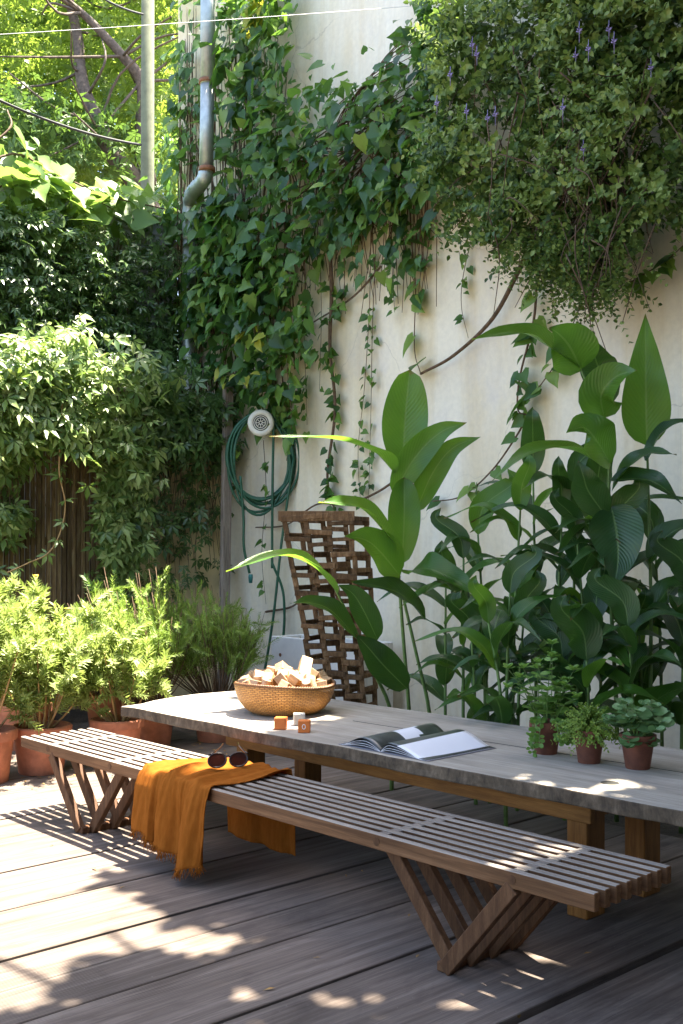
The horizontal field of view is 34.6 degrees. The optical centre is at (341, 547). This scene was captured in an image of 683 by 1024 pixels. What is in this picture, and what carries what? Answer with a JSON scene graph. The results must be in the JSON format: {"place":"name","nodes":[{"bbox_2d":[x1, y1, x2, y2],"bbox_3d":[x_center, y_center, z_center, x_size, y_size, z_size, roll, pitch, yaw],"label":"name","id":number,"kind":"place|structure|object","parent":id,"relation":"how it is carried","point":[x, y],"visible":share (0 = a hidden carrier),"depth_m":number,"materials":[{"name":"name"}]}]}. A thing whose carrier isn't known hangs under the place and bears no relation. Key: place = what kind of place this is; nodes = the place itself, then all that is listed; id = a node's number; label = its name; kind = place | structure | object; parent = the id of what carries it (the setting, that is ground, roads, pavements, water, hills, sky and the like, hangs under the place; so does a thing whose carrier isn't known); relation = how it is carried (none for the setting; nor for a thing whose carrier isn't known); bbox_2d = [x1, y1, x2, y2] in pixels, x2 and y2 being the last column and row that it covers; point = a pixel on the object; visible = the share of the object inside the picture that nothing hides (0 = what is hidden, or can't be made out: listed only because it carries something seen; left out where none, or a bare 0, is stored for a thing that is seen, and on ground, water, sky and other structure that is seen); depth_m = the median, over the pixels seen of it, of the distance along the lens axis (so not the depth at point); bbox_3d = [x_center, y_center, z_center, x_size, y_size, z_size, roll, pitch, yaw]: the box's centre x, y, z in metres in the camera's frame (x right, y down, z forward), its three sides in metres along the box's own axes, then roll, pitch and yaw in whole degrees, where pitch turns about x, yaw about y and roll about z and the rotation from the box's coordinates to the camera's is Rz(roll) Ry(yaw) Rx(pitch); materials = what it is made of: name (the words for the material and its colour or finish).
{"place":"outdoors","nodes":[
{"label":"outdoors","id":0,"kind":"place"},
{"bbox_2d":[51,708,682,838],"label":"ground","id":1,"kind":"structure","parent":0,"point":[78,719],"depth_m":9.45,"materials":[{"name":"soil"}]},
{"bbox_2d":[0,391,136,710],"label":"slatted fence","id":2,"kind":"object","parent":1,"relation":"on","point":[68,568],"visible":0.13,"depth_m":9.59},
{"bbox_2d":[0,313,190,598],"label":"creeper","id":3,"kind":"object","parent":2,"relation":"attached to","point":[56,385],"visible":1,"depth_m":9.24,"materials":[{"name":"green plant"}]},
{"bbox_2d":[0,187,176,621],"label":"concrete wall","id":4,"kind":"structure","parent":1,"relation":"on","point":[155,232],"depth_m":11.01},
{"bbox_2d":[0,110,171,277],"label":"broadleaf vine","id":5,"kind":"object","parent":4,"relation":"attached to","point":[45,177],"visible":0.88,"depth_m":10.20,"materials":[{"name":"green plant"}]},
{"bbox_2d":[0,187,196,389],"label":"ivy","id":6,"kind":"object","parent":4,"relation":"attached to","point":[25,295],"visible":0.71,"depth_m":10.25,"materials":[{"name":"green plant"}]},
{"bbox_2d":[0,0,177,213],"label":"tree","id":7,"kind":"object","parent":1,"relation":"on","point":[84,54],"visible":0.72,"depth_m":14.16,"materials":[{"name":"green plant"}]},
{"bbox_2d":[0,0,177,213],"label":"tree","id":8,"kind":"object","parent":1,"relation":"on","point":[71,95],"visible":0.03,"depth_m":18.03,"materials":[{"name":"plant"}]},
{"bbox_2d":[141,0,153,205],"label":"utility pole","id":9,"kind":"object","parent":1,"relation":"on","point":[147,92],"depth_m":12.54,"materials":[{"name":"metal"}]},
{"bbox_2d":[0,99,141,145],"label":"cable","id":10,"kind":"object","parent":9,"relation":"attached to","point":[66,126],"visible":1,"depth_m":11.57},
{"bbox_2d":[104,0,143,14],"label":"cable","id":11,"kind":"object","parent":9,"relation":"attached to","point":[121,7],"visible":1,"depth_m":12.16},
{"bbox_2d":[137,395,220,698],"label":"garden wall","id":12,"kind":"structure","parent":1,"relation":"on","point":[212,576],"depth_m":10.64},
{"bbox_2d":[182,0,214,393],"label":"drainpipe","id":13,"kind":"object","parent":1,"relation":"on","point":[200,183],"visible":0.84,"depth_m":10.22,"materials":[{"name":"metal"}]},
{"bbox_2d":[217,387,233,690],"bbox_3d":[-1.104,0.012,10.389,0.170,3.089,0.060,0,0,-43],"label":"timber post","id":14,"kind":"object","parent":1,"relation":"on","point":[225,536],"visible":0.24,"depth_m":10.37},
{"bbox_2d":[278,511,378,705],"bbox_3d":[-0.085,0.520,7.861,0.722,1.559,0.305,0,0,0],"label":"wooden lattice","id":15,"kind":"object","parent":1,"relation":"on","point":[348,552],"visible":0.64,"depth_m":7.72,"materials":[{"name":"brown wood"}]},
{"bbox_2d":[272,634,392,707],"bbox_3d":[-0.095,1.165,9.230,0.353,0.799,1.150,0,0,-43],"label":"planter trough","id":16,"kind":"object","parent":1,"relation":"on","point":[288,650],"visible":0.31,"depth_m":9.24,"materials":[{"name":"white paint"}]},
{"bbox_2d":[0,729,682,1023],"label":"deck","id":17,"kind":"structure","parent":1,"relation":"on","point":[234,931],"depth_m":4.16,"materials":[{"name":"wood"}]},
{"bbox_2d":[0,584,66,783],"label":"potted shrub","id":18,"kind":"object","parent":17,"relation":"on","point":[13,642],"visible":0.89,"depth_m":6.88,"materials":[{"name":"green plant"}]},
{"bbox_2d":[0,571,83,750],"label":"potted shrub","id":19,"kind":"object","parent":17,"relation":"on","point":[6,590],"visible":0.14,"depth_m":8.09,"materials":[{"name":"green plant"}]},
{"bbox_2d":[0,606,123,775],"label":"potted shrub","id":20,"kind":"object","parent":17,"relation":"on","point":[30,762],"visible":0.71,"depth_m":7.09,"materials":[{"name":"green plant"}]},
{"bbox_2d":[48,587,173,738],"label":"potted shrub","id":21,"kind":"object","parent":17,"relation":"on","point":[129,663],"visible":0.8,"depth_m":7.47,"materials":[{"name":"green plant"}]},
{"bbox_2d":[65,568,169,727],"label":"potted shrub","id":22,"kind":"object","parent":17,"relation":"on","point":[91,713],"visible":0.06,"depth_m":8.59,"materials":[{"name":"pale leaf"},{"name":"terracotta"},{"name":"soil"}]},
{"bbox_2d":[61,565,211,746],"bbox_3d":[-1.574,0.799,8.278,1.175,1.352,1.221,0,0,-22],"label":"potted rosemary","id":23,"kind":"object","parent":17,"relation":"on","point":[156,732],"visible":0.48,"depth_m":8.12,"materials":[{"name":"plant"}]},
{"bbox_2d":[136,580,281,742],"bbox_3d":[-1.084,0.856,8.595,1.174,1.239,1.288,0,0,-43],"label":"potted rosemary","id":24,"kind":"object","parent":17,"relation":"on","point":[243,649],"visible":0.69,"depth_m":8.36,"materials":[{"name":"plant"}]},
{"bbox_2d":[1,742,589,1017],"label":"leaf litter","id":25,"kind":"object","parent":17,"relation":"on","point":[518,1016],"visible":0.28,"depth_m":5.04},
{"bbox_2d":[226,548,409,790],"bbox_3d":[-0.111,0.769,6.312,1.170,1.532,0.208,0,0,-34],"label":"canna plant","id":26,"kind":"object","parent":17,"relation":"on","point":[385,665],"visible":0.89,"depth_m":6.45,"materials":[{"name":"green plant"}]},
{"bbox_2d":[21,728,670,975],"bbox_3d":[-0.350,1.267,4.889,0.445,0.424,3.795,0,0,-43],"label":"slatted bench","id":27,"kind":"object","parent":17,"relation":"on","point":[537,877],"visible":0.93,"depth_m":4.04,"materials":[{"name":"brown wood"}]},
{"bbox_2d":[129,757,295,880],"bbox_3d":[-0.615,1.234,5.123,0.637,0.449,0.578,0,0,-43],"label":"throw blanket","id":28,"kind":"object","parent":27,"relation":"on","point":[170,798],"visible":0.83,"depth_m":5.03,"materials":[{"name":"fabric"}]},
{"bbox_2d":[207,742,247,767],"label":"sunglasses","id":29,"kind":"object","parent":28,"relation":"on","point":[219,759],"visible":1,"depth_m":5.11,"materials":[{"name":"plastic"}]},
{"bbox_2d":[269,370,479,709],"bbox_3d":[0.150,0.211,6.637,1.364,2.648,0.413,0,0,-21],"label":"canna plant","id":30,"kind":"object","parent":17,"relation":"on","point":[420,453],"visible":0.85,"depth_m":6.79,"materials":[{"name":"green plant"}]},
{"bbox_2d":[121,691,682,919],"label":"garden table","id":31,"kind":"object","parent":17,"relation":"on","point":[511,771],"visible":0.76,"depth_m":4.73,"materials":[{"name":"grey wood"}]},
{"bbox_2d":[274,716,286,729],"bbox_3d":[-0.301,0.870,5.446,0.058,0.058,0.058,0,0,7],"label":"toy block","id":32,"kind":"object","parent":31,"relation":"on","point":[280,722],"depth_m":5.42,"materials":[{"name":"orange paint"}]},
{"bbox_2d":[234,679,335,715],"bbox_3d":[-0.311,0.808,6.007,0.569,0.181,0.563,0,0,-43],"label":"woven basket","id":33,"kind":"object","parent":31,"relation":"on","point":[265,700],"visible":0.73,"depth_m":5.78,"materials":[{"name":"wicker"}]},
{"bbox_2d":[262,672,277,685],"bbox_3d":[-0.382,0.723,5.868,0.054,0.116,0.054,-1,42,16],"label":"wooden block","id":34,"kind":"object","parent":33,"relation":"in","point":[269,675],"depth_m":5.83,"materials":[{"name":"brown wood"}]},
{"bbox_2d":[273,672,290,683],"bbox_3d":[-0.307,0.723,5.851,0.054,0.116,0.054,-40,-5,-5],"label":"wooden block","id":35,"kind":"object","parent":33,"relation":"in","point":[277,678],"depth_m":5.83,"materials":[{"name":"brown wood"}]},
{"bbox_2d":[287,671,300,686],"bbox_3d":[-0.258,0.703,5.860,0.058,0.058,0.058,34,11,3],"label":"wooden block","id":36,"kind":"object","parent":35,"relation":"on","point":[293,678],"depth_m":5.83,"materials":[{"name":"brown wood"}]},
{"bbox_2d":[277,669,288,677],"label":"wooden block","id":37,"kind":"object","parent":33,"relation":"in","point":[285,672],"depth_m":5.91,"materials":[{"name":"brown wood"}]},
{"bbox_2d":[275,661,292,672],"bbox_3d":[-0.310,0.676,6.006,0.054,0.054,0.116,-28,-50,20],"label":"wooden block","id":38,"kind":"object","parent":33,"relation":"in","point":[281,665],"depth_m":5.97,"materials":[{"name":"brown wood"}]},
{"bbox_2d":[298,655,312,673],"bbox_3d":[-0.203,0.665,6.022,0.062,0.060,0.145,20,35,-7],"label":"wooden block","id":39,"kind":"object","parent":33,"relation":"in","point":[305,664],"depth_m":6.01,"materials":[{"name":"brown wood"}]},
{"bbox_2d":[301,673,315,686],"bbox_3d":[-0.180,0.721,5.921,0.058,0.058,0.058,23,-45,-24],"label":"wooden block","id":40,"kind":"object","parent":33,"relation":"in","point":[307,676],"depth_m":5.91,"materials":[{"name":"brown wood"}]},
{"bbox_2d":[289,669,304,685],"bbox_3d":[-0.239,0.709,5.958,0.116,0.054,0.054,13,49,19],"label":"wooden block","id":41,"kind":"object","parent":40,"relation":"on","point":[301,678],"depth_m":5.94,"materials":[{"name":"brown wood"}]},
{"bbox_2d":[316,676,331,684],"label":"wooden block","id":42,"kind":"object","parent":33,"relation":"in","point":[327,679],"depth_m":6.04,"materials":[{"name":"brown wood"}]},
{"bbox_2d":[293,713,304,725],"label":"toy block","id":43,"kind":"object","parent":31,"relation":"on","point":[297,717],"depth_m":5.54,"materials":[{"name":"grey paint"}]},
{"bbox_2d":[298,719,310,732],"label":"toy block","id":44,"kind":"object","parent":31,"relation":"on","point":[304,725],"depth_m":5.33,"materials":[{"name":"orange paint"}]},
{"bbox_2d":[339,723,495,760],"bbox_3d":[0.340,0.865,4.970,0.450,0.067,0.560,0,0,-43],"label":"open magazine","id":45,"kind":"object","parent":31,"relation":"on","point":[429,742],"visible":1,"depth_m":4.88,"materials":[{"name":"white paper"}]},
{"bbox_2d":[503,638,582,756],"bbox_3d":[0.888,0.649,4.753,0.274,0.505,0.311,0,0,-43],"label":"potted mint","id":46,"kind":"object","parent":31,"relation":"on","point":[541,735],"visible":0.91,"depth_m":4.75,"materials":[{"name":"plant"}]},
{"bbox_2d":[550,702,624,763],"bbox_3d":[1.032,0.772,4.602,0.333,0.256,0.319,0,0,-43],"label":"potted thyme","id":47,"kind":"object","parent":31,"relation":"on","point":[590,731],"visible":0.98,"depth_m":4.55,"materials":[{"name":"plant"}]},
{"bbox_2d":[602,697,674,769],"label":"potted succulent","id":48,"kind":"object","parent":31,"relation":"on","point":[642,742],"visible":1,"depth_m":4.43,"materials":[{"name":"green plant"}]},
{"bbox_2d":[416,592,533,804],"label":"canna plant","id":49,"kind":"object","parent":17,"relation":"on","point":[454,605],"visible":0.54,"depth_m":6.24,"materials":[{"name":"green plant"}]},
{"bbox_2d":[414,575,554,826],"bbox_3d":[0.856,0.838,5.717,0.639,1.396,0.796,0,0,-28],"label":"canna plant","id":50,"kind":"object","parent":17,"relation":"on","point":[495,628],"visible":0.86,"depth_m":5.75,"materials":[{"name":"green plant"}]},
{"bbox_2d":[435,590,543,802],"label":"canna plant","id":51,"kind":"object","parent":17,"relation":"on","point":[464,652],"visible":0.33,"depth_m":6.32,"materials":[{"name":"green plant"}]},
{"bbox_2d":[451,570,555,810],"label":"canna plant","id":52,"kind":"object","parent":17,"relation":"on","point":[536,586],"visible":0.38,"depth_m":6.09,"materials":[{"name":"green plant"}]},
{"bbox_2d":[449,544,579,702],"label":"canna plant","id":53,"kind":"object","parent":17,"relation":"on","point":[516,569],"visible":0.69,"depth_m":5.88,"materials":[{"name":"green plant"}]},
{"bbox_2d":[512,607,620,820],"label":"canna plant","id":54,"kind":"object","parent":17,"relation":"on","point":[544,628],"visible":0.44,"depth_m":5.96,"materials":[{"name":"green plant"}]},
{"bbox_2d":[527,564,631,730],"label":"canna plant","id":55,"kind":"object","parent":17,"relation":"on","point":[595,605],"visible":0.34,"depth_m":5.88,"materials":[{"name":"green plant"}]},
{"bbox_2d":[533,594,663,720],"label":"canna plant","id":56,"kind":"object","parent":17,"relation":"on","point":[582,630],"visible":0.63,"depth_m":5.73,"materials":[{"name":"green plant"}]},
{"bbox_2d":[318,495,469,712],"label":"canna plant","id":57,"kind":"object","parent":1,"relation":"on","point":[383,547],"visible":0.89,"depth_m":6.55,"materials":[{"name":"green plant"}]},
{"bbox_2d":[377,541,478,714],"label":"canna plant","id":58,"kind":"object","parent":1,"relation":"on","point":[434,686],"visible":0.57,"depth_m":6.94,"materials":[{"name":"green plant"}]},
{"bbox_2d":[178,0,682,748],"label":"plaster wall","id":59,"kind":"structure","parent":1,"relation":"on","point":[470,386],"depth_m":8.91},
{"bbox_2d":[106,344,250,617],"bbox_3d":[-1.423,-0.577,10.347,1.803,2.587,0.726,0,0,-43],"label":"creeper","id":60,"kind":"object","parent":59,"relation":"attached to","point":[199,434],"visible":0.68,"depth_m":10.25,"materials":[{"name":"green plant"}]},
{"bbox_2d":[0,6,408,34],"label":"washing line","id":61,"kind":"object","parent":59,"relation":"attached to","point":[198,21],"visible":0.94,"depth_m":7.87,"materials":[{"name":"fabric"}]},
{"bbox_2d":[139,0,342,460],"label":"heartleaf vine","id":62,"kind":"object","parent":59,"relation":"attached to","point":[228,299],"visible":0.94,"depth_m":10.10,"materials":[{"name":"green plant"}]},
{"bbox_2d":[254,440,269,600],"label":"hanging vine","id":63,"kind":"object","parent":62,"relation":"hanging from","point":[265,467],"visible":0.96,"depth_m":10.08,"materials":[{"name":"green plant"}]},
{"bbox_2d":[281,335,303,460],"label":"hanging vine","id":64,"kind":"object","parent":62,"relation":"hanging from","point":[287,442],"visible":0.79,"depth_m":9.64,"materials":[{"name":"green plant"}]},
{"bbox_2d":[296,287,308,420],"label":"hanging vine","id":65,"kind":"object","parent":62,"relation":"hanging from","point":[304,382],"visible":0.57,"depth_m":9.84,"materials":[{"name":"green plant"}]},
{"bbox_2d":[248,410,273,435],"bbox_3d":[-0.723,-1.139,10.240,0.244,0.244,0.520,0,0,3],"label":"hose hanger","id":66,"kind":"object","parent":59,"relation":"attached to","point":[259,421],"visible":1,"depth_m":9.99,"materials":[{"name":"white plastic"}]},
{"bbox_2d":[225,414,298,668],"bbox_3d":[-0.718,-0.017,10.042,0.694,2.472,0.088,0,0,0],"label":"garden hose","id":67,"kind":"object","parent":66,"relation":"hanging from","point":[230,456],"visible":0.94,"depth_m":10.02,"materials":[{"name":"green rubber"}]},
{"bbox_2d":[255,483,389,527],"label":"hanging vine","id":68,"kind":"object","parent":59,"relation":"attached to","point":[378,491],"visible":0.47,"depth_m":9.56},
{"bbox_2d":[246,0,473,315],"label":"wall vine","id":69,"kind":"object","parent":59,"relation":"attached to","point":[382,183],"depth_m":8.92,"materials":[{"name":"green plant"}]},
{"bbox_2d":[301,227,313,323],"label":"hanging vine","id":70,"kind":"object","parent":69,"relation":"hanging from","point":[304,303],"visible":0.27,"depth_m":9.80,"materials":[{"name":"green plant"}]},
{"bbox_2d":[315,221,327,391],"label":"hanging vine","id":71,"kind":"object","parent":69,"relation":"hanging from","point":[324,349],"visible":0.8,"depth_m":9.67,"materials":[{"name":"green plant"}]},
{"bbox_2d":[319,216,342,510],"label":"hanging vine","id":72,"kind":"object","parent":69,"relation":"hanging from","point":[331,401],"visible":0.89,"depth_m":9.57,"materials":[{"name":"green plant"}]},
{"bbox_2d":[298,265,380,330],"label":"hanging vine","id":73,"kind":"object","parent":69,"relation":"hanging from","point":[365,284],"visible":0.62,"depth_m":9.35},
{"bbox_2d":[334,247,348,319],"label":"hanging vine","id":74,"kind":"object","parent":69,"relation":"hanging from","point":[342,293],"visible":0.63,"depth_m":9.47,"materials":[{"name":"green plant"}]},
{"bbox_2d":[345,234,360,286],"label":"hanging vine","id":75,"kind":"object","parent":69,"relation":"hanging from","point":[352,265],"visible":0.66,"depth_m":9.37,"materials":[{"name":"green plant"}]},
{"bbox_2d":[350,230,376,509],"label":"hanging vine","id":76,"kind":"object","parent":69,"relation":"hanging from","point":[364,316],"visible":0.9,"depth_m":9.31,"materials":[{"name":"green plant"}]},
{"bbox_2d":[360,245,379,499],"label":"hanging vine","id":77,"kind":"object","parent":69,"relation":"hanging from","point":[369,460],"visible":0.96,"depth_m":9.25,"materials":[{"name":"green plant"}]},
{"bbox_2d":[381,220,400,316],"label":"hanging vine","id":78,"kind":"object","parent":69,"relation":"hanging from","point":[389,300],"visible":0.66,"depth_m":9.04,"materials":[{"name":"green plant"}]},
{"bbox_2d":[392,221,411,279],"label":"hanging vine","id":79,"kind":"object","parent":69,"relation":"hanging from","point":[407,253],"visible":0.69,"depth_m":8.93,"materials":[{"name":"green plant"}]},
{"bbox_2d":[403,212,426,370],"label":"hanging vine","id":80,"kind":"object","parent":69,"relation":"hanging from","point":[415,299],"visible":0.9,"depth_m":8.86,"materials":[{"name":"green plant"}]},
{"bbox_2d":[414,219,433,271],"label":"hanging vine","id":81,"kind":"object","parent":69,"relation":"hanging from","point":[423,264],"visible":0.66,"depth_m":8.74,"materials":[{"name":"green plant"}]},
{"bbox_2d":[454,241,473,335],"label":"hanging vine","id":82,"kind":"object","parent":59,"relation":"hanging from","point":[459,317],"visible":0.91,"depth_m":8.47,"materials":[{"name":"green plant"}]},
{"bbox_2d":[426,427,522,510],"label":"hanging vine","id":83,"kind":"object","parent":59,"relation":"hanging from","point":[510,437],"visible":0.88,"depth_m":8.32,"materials":[{"name":"green plant"}]},
{"bbox_2d":[401,0,682,349],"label":"hanging shrub","id":84,"kind":"object","parent":59,"relation":"attached to","point":[591,245],"visible":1,"depth_m":6.92,"materials":[{"name":"green plant"}]},
{"bbox_2d":[420,260,525,374],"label":"hanging vine","id":85,"kind":"object","parent":84,"relation":"hanging from","point":[491,319],"visible":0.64,"depth_m":8.28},
{"bbox_2d":[507,284,546,427],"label":"hanging vine","id":86,"kind":"object","parent":84,"relation":"hanging from","point":[518,417],"visible":0.77,"depth_m":7.98,"materials":[{"name":"green plant"}]},
{"bbox_2d":[509,347,558,417],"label":"hanging vine","id":87,"kind":"object","parent":84,"relation":"hanging from","point":[533,389],"visible":0.56,"depth_m":7.90,"materials":[{"name":"green plant"}]},
{"bbox_2d":[615,245,682,296],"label":"hanging vine","id":88,"kind":"object","parent":84,"relation":"hanging from","point":[666,263],"visible":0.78,"depth_m":7.05,"materials":[{"name":"green plant"}]},
{"bbox_2d":[399,469,520,720],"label":"canna plant","id":89,"kind":"object","parent":1,"relation":"on","point":[498,493],"visible":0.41,"depth_m":6.70,"materials":[{"name":"green plant"}]},
{"bbox_2d":[412,508,508,717],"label":"canna plant","id":90,"kind":"object","parent":1,"relation":"on","point":[446,526],"visible":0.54,"depth_m":6.63,"materials":[{"name":"green plant"}]},
{"bbox_2d":[444,455,587,724],"bbox_3d":[1.094,0.492,6.420,0.870,2.085,0.712,0,0,-14],"label":"canna plant","id":91,"kind":"object","parent":1,"relation":"on","point":[526,471],"visible":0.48,"depth_m":6.45,"materials":[{"name":"green plant"}]},
{"bbox_2d":[470,407,580,716],"bbox_3d":[1.115,0.352,6.669,0.828,2.367,0.837,0,0,15],"label":"canna plant","id":92,"kind":"object","parent":1,"relation":"on","point":[532,429],"visible":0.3,"depth_m":6.54,"materials":[{"name":"green plant"}]},
{"bbox_2d":[471,456,620,693],"bbox_3d":[1.237,0.506,6.295,1.065,2.058,0.738,0,0,32],"label":"canna plant","id":93,"kind":"object","parent":1,"relation":"on","point":[545,518],"visible":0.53,"depth_m":6.32,"materials":[{"name":"green plant"}]},
{"bbox_2d":[489,488,650,703],"bbox_3d":[1.367,0.598,6.167,0.650,1.874,0.900,0,0,-43],"label":"canna plant","id":94,"kind":"object","parent":1,"relation":"on","point":[583,566],"visible":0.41,"depth_m":6.19,"materials":[{"name":"green plant"}]},
{"bbox_2d":[472,323,681,821],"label":"canna plant","id":95,"kind":"object","parent":1,"relation":"on","point":[577,348],"visible":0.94,"depth_m":5.91,"materials":[{"name":"green plant"}]},
{"bbox_2d":[510,444,647,641],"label":"canna plant","id":96,"kind":"object","parent":1,"relation":"on","point":[575,457],"visible":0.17,"depth_m":6.35,"materials":[{"name":"green plant"}]},
{"bbox_2d":[530,458,682,717],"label":"canna plant","id":97,"kind":"object","parent":1,"relation":"on","point":[601,472],"visible":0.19,"depth_m":6.30,"materials":[{"name":"green plant"}]},
{"bbox_2d":[536,480,682,730],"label":"canna plant","id":98,"kind":"object","parent":1,"relation":"on","point":[634,494],"visible":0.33,"depth_m":6.01,"materials":[{"name":"green plant"}]},
{"bbox_2d":[573,587,681,730],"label":"canna plant","id":99,"kind":"object","parent":1,"relation":"on","point":[645,596],"visible":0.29,"depth_m":6.17,"materials":[{"name":"green plant"}]},
{"bbox_2d":[574,568,682,730],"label":"canna plant","id":100,"kind":"object","parent":1,"relation":"on","point":[619,598],"visible":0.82,"depth_m":5.73,"materials":[{"name":"green plant"}]},
{"bbox_2d":[594,500,682,746],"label":"canna plant","id":101,"kind":"object","parent":1,"relation":"on","point":[657,517],"visible":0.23,"depth_m":6.36,"materials":[{"name":"green plant"}]},
{"bbox_2d":[621,314,682,687],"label":"canna plant","id":102,"kind":"object","parent":1,"relation":"on","point":[646,410],"visible":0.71,"depth_m":6.04,"materials":[{"name":"green plant"}]},
{"bbox_2d":[636,530,682,833],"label":"canna plant","id":103,"kind":"object","parent":1,"relation":"on","point":[668,551],"visible":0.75,"depth_m":5.89,"materials":[{"name":"green plant"}]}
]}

